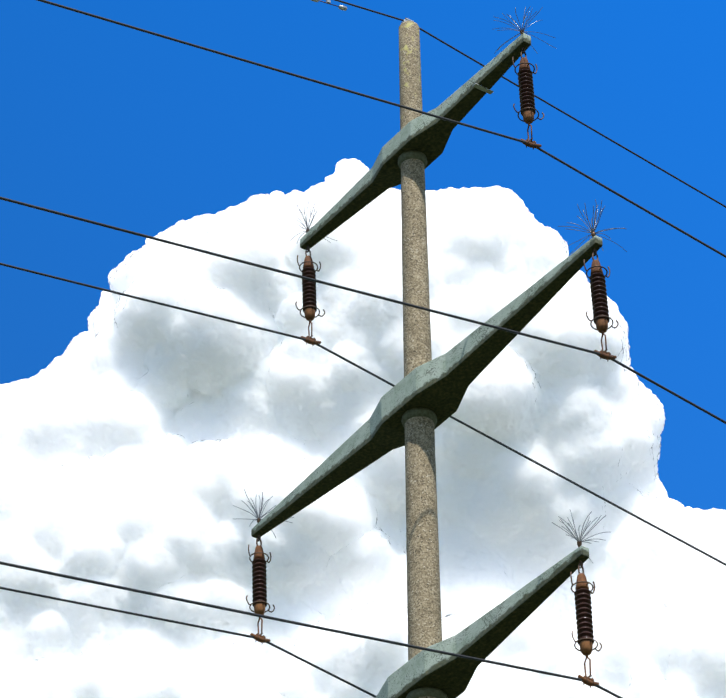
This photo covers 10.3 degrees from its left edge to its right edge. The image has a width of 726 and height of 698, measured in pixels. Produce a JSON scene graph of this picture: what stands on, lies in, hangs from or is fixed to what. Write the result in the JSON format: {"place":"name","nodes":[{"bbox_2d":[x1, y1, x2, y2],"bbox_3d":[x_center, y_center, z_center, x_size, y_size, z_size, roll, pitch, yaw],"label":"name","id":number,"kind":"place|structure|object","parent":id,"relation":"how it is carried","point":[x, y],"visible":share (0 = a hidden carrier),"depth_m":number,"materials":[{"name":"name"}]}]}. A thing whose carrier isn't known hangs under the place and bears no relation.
{"place":"outdoors","nodes":[
{"label":"outdoors","id":0,"kind":"place"},
{"bbox_2d":[233,489,293,539],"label":"bird spikes","id":1,"kind":"object","parent":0,"point":[258,519],"visible":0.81,"depth_m":31.16,"materials":[{"name":"grey metal"}]},
{"bbox_2d":[283,200,336,242],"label":"bird spikes","id":2,"kind":"object","parent":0,"point":[308,227],"visible":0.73,"depth_m":32.18,"materials":[{"name":"grey metal"}]},
{"bbox_2d":[0,158,725,697],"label":"cloud","id":3,"kind":"structure","parent":0,"point":[144,444],"depth_m":680.64,"materials":[{"name":"white"}]},
{"bbox_2d":[0,0,725,509],"label":"sky","id":4,"kind":"structure","parent":0,"point":[105,122],"materials":[{"name":"blue"}]},
{"bbox_2d":[492,6,554,53],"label":"bird spikes","id":5,"kind":"object","parent":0,"point":[521,31],"visible":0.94,"depth_m":30.31,"materials":[{"name":"grey metal"}]},
{"bbox_2d":[552,510,605,562],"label":"bird spikes","id":6,"kind":"object","parent":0,"point":[579,541],"visible":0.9,"depth_m":27.16,"materials":[{"name":"grey metal"}]},
{"bbox_2d":[558,199,626,254],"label":"bird spikes","id":7,"kind":"object","parent":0,"point":[593,232],"visible":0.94,"depth_m":28.39,"materials":[{"name":"grey metal"}]},
{"label":"ground","id":8,"kind":"structure","parent":0,"visible":0},
{"bbox_2d":[399,21,441,697],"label":"concrete pole","id":9,"kind":"object","parent":8,"relation":"on","point":[423,597],"visible":0.88,"depth_m":29.72,"materials":[{"name":"beige concrete"}]},
{"bbox_2d":[398,150,426,168],"bbox_3d":[0.382,-1.437,31.047,0.230,0.076,0.230,-2,-37,1],"label":"collar grout","id":10,"kind":"object","parent":9,"relation":"attached to","point":[410,154],"visible":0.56,"depth_m":30.97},
{"bbox_2d":[300,33,530,252],"bbox_3d":[0.380,-1.535,31.121,0.300,0.190,2.984,22,-43,-27],"label":"cross arm","id":11,"kind":"object","parent":9,"relation":"attached to","point":[427,136],"visible":0.94,"depth_m":30.95},
{"bbox_2d":[295,249,324,344],"bbox_3d":[-0.415,-0.427,31.724,0.191,0.970,0.184,-11,-38,13],"label":"insulator","id":12,"kind":"object","parent":11,"relation":"hanging from","point":[309,302],"visible":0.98,"depth_m":31.70,"materials":[{"name":"ceramic"}]},
{"bbox_2d":[0,263,725,565],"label":"conductor","id":13,"kind":"object","parent":12,"relation":"hanging from","point":[387,382],"visible":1,"depth_m":31.58,"materials":[{"name":"metal"}]},
{"bbox_2d":[512,50,543,149],"bbox_3d":[1.222,-1.866,29.860,0.191,0.970,0.187,-12,-39,14],"label":"insulator","id":14,"kind":"object","parent":11,"relation":"attached to","point":[526,93],"visible":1,"depth_m":29.84,"materials":[{"name":"ceramic"}]},
{"bbox_2d":[37,0,725,257],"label":"conductor","id":15,"kind":"object","parent":14,"relation":"attached to","point":[387,102],"visible":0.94,"depth_m":28.80,"materials":[{"name":"metal"}]},
{"bbox_2d":[251,235,602,541],"bbox_3d":[0.411,0.405,29.650,0.365,0.250,4.370,22,-43,-27],"label":"cross arm","id":16,"kind":"object","parent":9,"relation":"attached to","point":[438,386],"visible":0.94,"depth_m":29.41},
{"bbox_2d":[246,538,274,643],"bbox_3d":[-0.781,1.825,30.735,0.192,0.970,0.184,-7,-38,8],"label":"insulator","id":17,"kind":"object","parent":16,"relation":"attached to","point":[259,587],"visible":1,"depth_m":30.72,"materials":[{"name":"ceramic"}]},
{"bbox_2d":[0,586,375,697],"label":"conductor","id":18,"kind":"object","parent":17,"relation":"hanging from","point":[197,626],"visible":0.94,"depth_m":30.07,"materials":[{"name":"metal"}]},
{"bbox_2d":[401,407,436,427],"bbox_3d":[0.413,0.527,29.557,0.263,0.076,0.263,-2,-37,1],"label":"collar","id":19,"kind":"object","parent":16,"relation":"attached to","point":[418,411],"visible":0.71,"depth_m":29.47,"materials":[{"name":"metal"}]},
{"bbox_2d":[583,252,618,360],"bbox_3d":[1.651,-0.315,27.965,0.194,0.970,0.190,-12,-39,14],"label":"insulator","id":20,"kind":"object","parent":16,"relation":"hanging from","point":[601,318],"visible":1,"depth_m":27.95,"materials":[{"name":"ceramic"}]},
{"bbox_2d":[0,196,725,423],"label":"conductor","id":21,"kind":"object","parent":20,"relation":"hanging from","point":[352,290],"visible":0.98,"depth_m":26.48,"materials":[{"name":"metal"}]},
{"bbox_2d":[375,546,588,697],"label":"cross arm","id":22,"kind":"object","parent":9,"relation":"attached to","point":[487,634],"visible":0.9,"depth_m":27.75},
{"bbox_2d":[406,687,446,697],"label":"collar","id":23,"kind":"object","parent":22,"relation":"attached to","point":[427,691],"visible":1,"depth_m":27.99,"materials":[{"name":"metal"}]},
{"bbox_2d":[570,564,601,687],"bbox_3d":[1.478,1.817,26.724,0.180,0.970,0.195,-7,-38,8],"label":"insulator","id":24,"kind":"object","parent":22,"relation":"attached to","point":[584,617],"visible":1,"depth_m":26.71,"materials":[{"name":"ceramic"}]},
{"bbox_2d":[0,561,622,697],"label":"conductor","id":25,"kind":"object","parent":24,"relation":"hanging from","point":[289,621],"visible":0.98,"depth_m":25.15,"materials":[{"name":"metal"}]},
{"bbox_2d":[334,0,725,207],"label":"earth wire","id":26,"kind":"object","parent":9,"relation":"attached to","point":[570,116],"visible":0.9,"depth_m":32.47,"materials":[{"name":"metal"}]},
{"bbox_2d":[311,0,413,22],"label":"earth wire clamp damper","id":27,"kind":"object","parent":26,"relation":"attached to","point":[342,7],"visible":0.62,"depth_m":31.50,"materials":[{"name":"metal"}]}
]}

